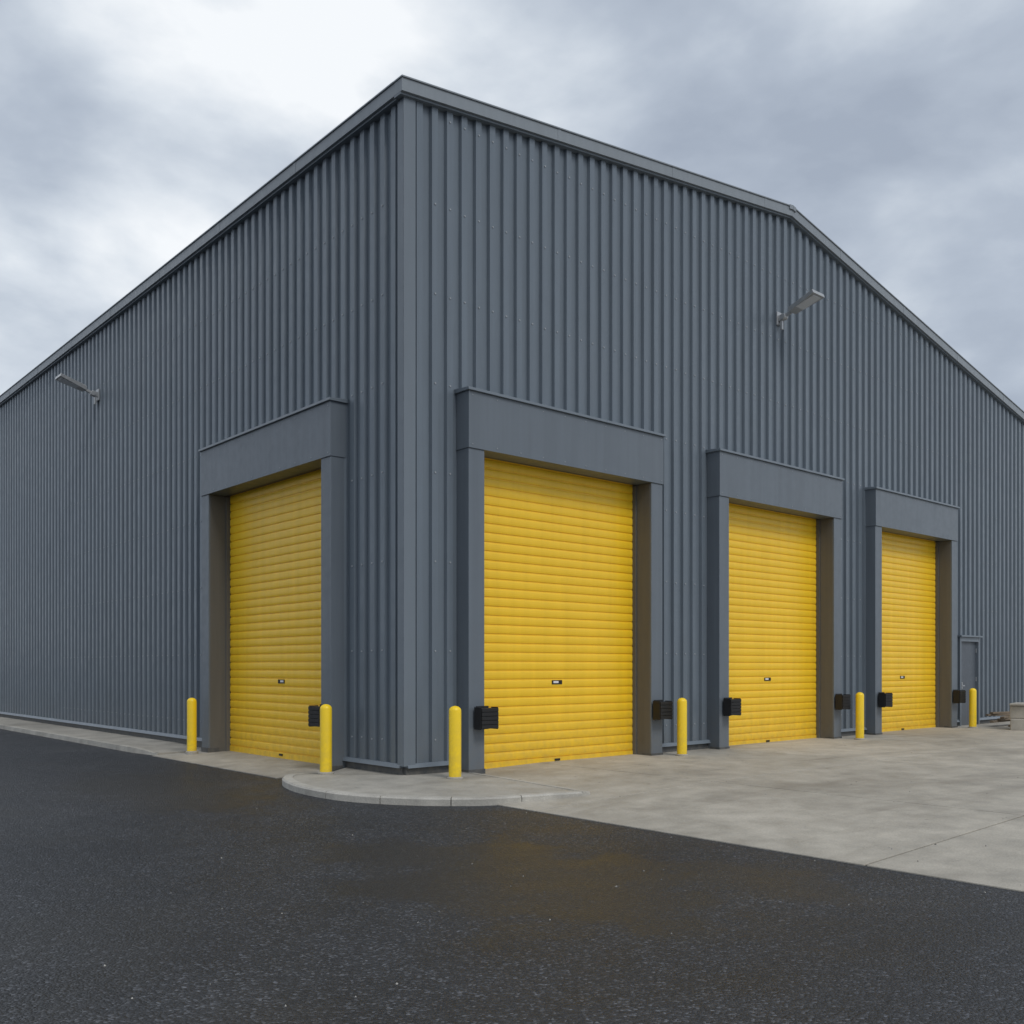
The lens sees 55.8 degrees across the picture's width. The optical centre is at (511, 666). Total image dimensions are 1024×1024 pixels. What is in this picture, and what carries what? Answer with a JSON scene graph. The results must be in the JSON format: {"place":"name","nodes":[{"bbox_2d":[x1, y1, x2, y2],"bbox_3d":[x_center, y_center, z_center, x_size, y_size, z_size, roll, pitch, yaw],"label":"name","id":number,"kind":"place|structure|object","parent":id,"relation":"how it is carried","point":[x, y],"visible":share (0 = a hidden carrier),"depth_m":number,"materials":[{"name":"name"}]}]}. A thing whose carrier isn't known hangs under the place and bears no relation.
{"place":"outdoors","nodes":[
{"label":"outdoors","id":0,"kind":"place"},
{"bbox_2d":[0,717,589,795],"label":"pavement","id":1,"kind":"structure","parent":0,"point":[374,782],"depth_m":14.48,"materials":[{"name":"concrete"}]},
{"bbox_2d":[185,698,197,754],"bbox_3d":[-6.149,1.180,18.574,0.236,1.179,0.236,0,0,-41],"label":"bollard","id":2,"kind":"object","parent":1,"relation":"on","point":[191,726],"visible":0.84,"depth_m":18.50,"materials":[{"name":"metal"}]},
{"bbox_2d":[318,704,333,774],"bbox_3d":[-2.809,1.150,14.600,0.236,1.179,0.236,0,0,-41],"label":"bollard","id":3,"kind":"object","parent":1,"relation":"on","point":[325,739],"visible":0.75,"depth_m":14.52,"materials":[{"name":"metal"}]},
{"bbox_2d":[447,706,462,778],"bbox_3d":[-0.821,1.150,13.939,0.236,1.179,0.236,0,0,-41],"label":"bollard","id":4,"kind":"object","parent":1,"relation":"on","point":[454,742],"visible":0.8,"depth_m":13.86,"materials":[{"name":"metal"}]},
{"bbox_2d":[0,729,1023,1023],"bbox_3d":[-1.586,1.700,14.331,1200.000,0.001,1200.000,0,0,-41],"label":"ground","id":5,"kind":"structure","parent":0,"point":[190,925],"depth_m":6.54,"materials":[{"name":"black asphalt"}]},
{"bbox_2d":[198,397,348,770],"bbox_3d":[-4.313,-1.285,17.307,0.560,6.010,4.960,0,0,-41],"label":"loading door frame","id":6,"kind":"object","parent":5,"relation":"on","point":[307,439],"visible":0.84,"depth_m":16.87,"materials":[{"name":"grey metal"}]},
{"bbox_2d":[230,469,320,756],"bbox_3d":[-4.149,-0.974,17.451,0.022,5.027,4.240,0,0,-41],"label":"loading door shutter","id":7,"kind":"object","parent":6,"relation":"in","point":[275,582],"visible":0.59,"depth_m":17.59,"materials":[{"name":"yellow metal"}]},
{"bbox_2d":[230,679,319,763],"bbox_3d":[-4.155,0.963,17.445,0.050,1.475,4.240,0,0,-41],"label":"loading door bottom rail","id":8,"kind":"object","parent":7,"relation":"attached to","point":[297,757],"visible":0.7,"depth_m":17.52,"materials":[{"name":"yellow metal"}]},
{"bbox_2d":[308,704,322,726],"bbox_3d":[-3.070,0.780,15.384,0.205,0.360,0.346,0,0,-41],"label":"dock bumper","id":9,"kind":"object","parent":6,"relation":"attached to","point":[313,715],"visible":0.63,"depth_m":15.32,"materials":[{"name":"black rubber"}]},
{"bbox_2d":[0,724,582,805],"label":"kerb","id":10,"kind":"structure","parent":5,"relation":"on","point":[289,782],"depth_m":12.24,"materials":[{"name":"concrete"}]},
{"bbox_2d":[0,712,1006,774],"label":"wall base","id":11,"kind":"object","parent":5,"relation":"on","point":[397,769],"visible":0.4,"depth_m":19.64,"materials":[{"name":"paint"}]},
{"bbox_2d":[416,101,1023,762],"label":"gable wall cladding","id":12,"kind":"structure","parent":11,"relation":"on","point":[858,429],"depth_m":18.57,"materials":[{"name":"paint"}]},
{"bbox_2d":[398,97,415,766],"bbox_3d":[-1.566,-3.560,14.366,0.215,10.060,0.165,0,0,-41],"label":"corner flashing","id":13,"kind":"object","parent":12,"relation":"attached to","point":[406,431],"visible":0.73,"depth_m":14.30,"materials":[{"name":"paint"}]},
{"bbox_2d":[64,121,996,740],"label":"cladding screws","id":14,"kind":"object","parent":12,"relation":"attached to","point":[450,385],"visible":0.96,"depth_m":19.25,"materials":[{"name":"metal"}]},
{"bbox_2d":[776,289,824,329],"bbox_3d":[6.018,-7.470,20.313,0.439,0.559,0.959,0,0,-41],"label":"wall lamp","id":15,"kind":"object","parent":12,"relation":"attached to","point":[809,298],"visible":1,"depth_m":20.21,"materials":[{"name":"metal"}]},
{"bbox_2d":[958,635,982,725],"bbox_3d":[12.649,0.405,26.795,1.340,2.550,0.210,0,0,-41],"label":"personnel door","id":16,"kind":"structure","parent":12,"relation":"attached to","point":[968,662],"depth_m":26.83,"materials":[{"name":"paint"}]},
{"bbox_2d":[485,721,1023,891],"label":"concrete apron","id":17,"kind":"object","parent":5,"relation":"on","point":[951,805],"visible":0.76,"depth_m":12.12,"materials":[{"name":"grey concrete"}]},
{"bbox_2d":[454,386,665,773],"bbox_3d":[0.906,-1.285,16.419,4.650,6.010,0.560,0,0,-41],"label":"loading door frame","id":18,"kind":"object","parent":17,"relation":"on","point":[496,426],"visible":0.88,"depth_m":15.92,"materials":[{"name":"grey metal"}]},
{"bbox_2d":[474,706,498,729],"bbox_3d":[-0.395,0.780,14.824,0.346,0.360,0.205,0,0,-41],"label":"dock bumper","id":19,"kind":"object","parent":18,"relation":"attached to","point":[486,717],"visible":1,"depth_m":14.73,"materials":[{"name":"black rubber"}]},
{"bbox_2d":[484,458,632,762],"bbox_3d":[0.761,-0.974,16.583,3.930,5.027,0.022,0,0,-41],"label":"loading door shutter","id":20,"kind":"object","parent":18,"relation":"in","point":[557,575],"visible":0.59,"depth_m":16.57,"materials":[{"name":"yellow metal"}]},
{"bbox_2d":[484,680,632,768],"bbox_3d":[0.767,0.963,16.577,3.930,1.475,0.050,0,0,-41],"label":"loading door bottom rail","id":21,"kind":"object","parent":20,"relation":"attached to","point":[489,765],"visible":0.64,"depth_m":16.51,"materials":[{"name":"yellow metal"}]},
{"bbox_2d":[653,700,672,719],"bbox_3d":[2.736,0.780,17.581,0.346,0.360,0.205,0,0,-41],"label":"dock bumper","id":22,"kind":"object","parent":18,"relation":"attached to","point":[662,709],"visible":1,"depth_m":17.48,"materials":[{"name":"black rubber"}]},
{"bbox_2d":[675,698,688,755],"bbox_3d":[3.091,1.150,17.584,0.236,1.179,0.236,0,0,-41],"label":"bollard","id":23,"kind":"object","parent":17,"relation":"on","point":[681,726],"visible":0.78,"depth_m":17.51,"materials":[{"name":"metal"}]},
{"bbox_2d":[706,448,844,748],"bbox_3d":[5.607,-1.285,20.560,4.620,6.010,0.560,0,0,-41],"label":"loading door frame","id":24,"kind":"object","parent":17,"relation":"on","point":[737,478],"visible":0.92,"depth_m":20.09,"materials":[{"name":"grey metal"}]},
{"bbox_2d":[723,697,740,715],"bbox_3d":[4.317,0.780,18.974,0.346,0.360,0.205,0,0,-41],"label":"dock bumper","id":25,"kind":"object","parent":24,"relation":"attached to","point":[731,706],"visible":1,"depth_m":18.88,"materials":[{"name":"black rubber"}]},
{"bbox_2d":[729,503,815,741],"bbox_3d":[5.463,-0.974,20.724,3.900,5.027,0.022,0,0,-41],"label":"loading door shutter","id":26,"kind":"object","parent":24,"relation":"in","point":[772,594],"visible":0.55,"depth_m":20.84,"materials":[{"name":"yellow metal"}]},
{"bbox_2d":[729,677,815,745],"bbox_3d":[5.468,0.963,20.718,3.900,1.475,0.050,0,0,-41],"label":"loading door bottom rail","id":27,"kind":"object","parent":26,"relation":"attached to","point":[770,739],"visible":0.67,"depth_m":20.75,"materials":[{"name":"yellow metal"}]},
{"bbox_2d":[835,694,850,709],"bbox_3d":[7.426,0.780,21.712,0.346,0.360,0.205,0,0,-41],"label":"dock bumper","id":28,"kind":"object","parent":24,"relation":"attached to","point":[843,701],"visible":1,"depth_m":21.62,"materials":[{"name":"black rubber"}]},
{"bbox_2d":[854,692,864,739],"bbox_3d":[7.732,1.150,21.499,0.236,1.179,0.236,0,0,-41],"label":"bollard","id":29,"kind":"object","parent":17,"relation":"on","point":[859,715],"visible":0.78,"depth_m":21.43,"materials":[{"name":"metal"}]},
{"bbox_2d":[864,486,959,734],"bbox_3d":[10.091,-1.285,24.509,4.430,6.010,0.560,0,0,-41],"label":"loading door frame","id":30,"kind":"object","parent":17,"relation":"on","point":[893,512],"visible":0.84,"depth_m":24.37,"materials":[{"name":"grey metal"}]},
{"bbox_2d":[878,692,892,706],"bbox_3d":[8.873,0.780,22.986,0.346,0.360,0.205,0,0,-41],"label":"dock bumper","id":31,"kind":"object","parent":30,"relation":"attached to","point":[885,699],"visible":1,"depth_m":22.88,"materials":[{"name":"black rubber"}]},
{"bbox_2d":[882,532,934,728],"bbox_3d":[9.947,-0.974,24.673,3.710,5.027,0.022,0,0,-41],"label":"loading door shutter","id":32,"kind":"object","parent":30,"relation":"in","point":[908,607],"visible":0.68,"depth_m":24.89,"materials":[{"name":"yellow metal"}]},
{"bbox_2d":[882,676,935,731],"bbox_3d":[9.952,0.963,24.667,3.710,1.475,0.050,0,0,-41],"label":"loading door bottom rail","id":33,"kind":"object","parent":32,"relation":"attached to","point":[907,728],"visible":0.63,"depth_m":24.76,"materials":[{"name":"yellow metal"}]},
{"bbox_2d":[953,690,965,702],"bbox_3d":[11.839,0.780,25.599,0.346,0.360,0.205,0,0,-41],"label":"dock bumper","id":34,"kind":"object","parent":30,"relation":"attached to","point":[959,696],"visible":1,"depth_m":25.50,"materials":[{"name":"black rubber"}]},
{"bbox_2d":[968,688,977,727],"bbox_3d":[12.201,1.150,25.608,0.236,1.179,0.236,0,0,-41],"label":"bollard","id":35,"kind":"object","parent":17,"relation":"on","point":[972,707],"visible":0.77,"depth_m":25.54,"materials":[{"name":"metal"}]},
{"bbox_2d":[985,711,1011,726],"bbox_3d":[13.632,1.410,26.412,1.970,0.380,0.772,0,0,-41],"label":"timber pile","id":36,"kind":"object","parent":17,"relation":"on","point":[1005,717],"visible":0.51,"depth_m":26.18,"materials":[{"name":"brown wood"}]},
{"bbox_2d":[1009,702,1023,730],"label":"concrete block","id":37,"kind":"object","parent":17,"relation":"on","point":[1017,715],"depth_m":24.62,"materials":[{"name":"grey concrete"}]},
{"bbox_2d":[0,0,1023,410],"label":"sky","id":38,"kind":"structure","parent":0,"point":[129,129],"materials":[{"name":"grey"}]},
{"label":"rear walls","id":39,"kind":"object","parent":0,"visible":0},
{"bbox_2d":[0,105,397,762],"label":"side wall cladding","id":40,"kind":"structure","parent":39,"relation":"attached to","point":[52,523],"depth_m":20.20,"materials":[{"name":"paint"}]},
{"bbox_2d":[55,373,99,404],"bbox_3d":[-10.713,-6.840,23.883,0.959,0.559,0.439,0,0,-41],"label":"wall lamp","id":41,"kind":"object","parent":40,"relation":"attached to","point":[69,381],"visible":1,"depth_m":23.81,"materials":[{"name":"metal"}]},
{"bbox_2d":[0,74,1023,423],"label":"roof fascia","id":42,"kind":"structure","parent":39,"relation":"on","point":[374,108],"depth_m":18.24,"materials":[{"name":"grey metal"}]}
]}

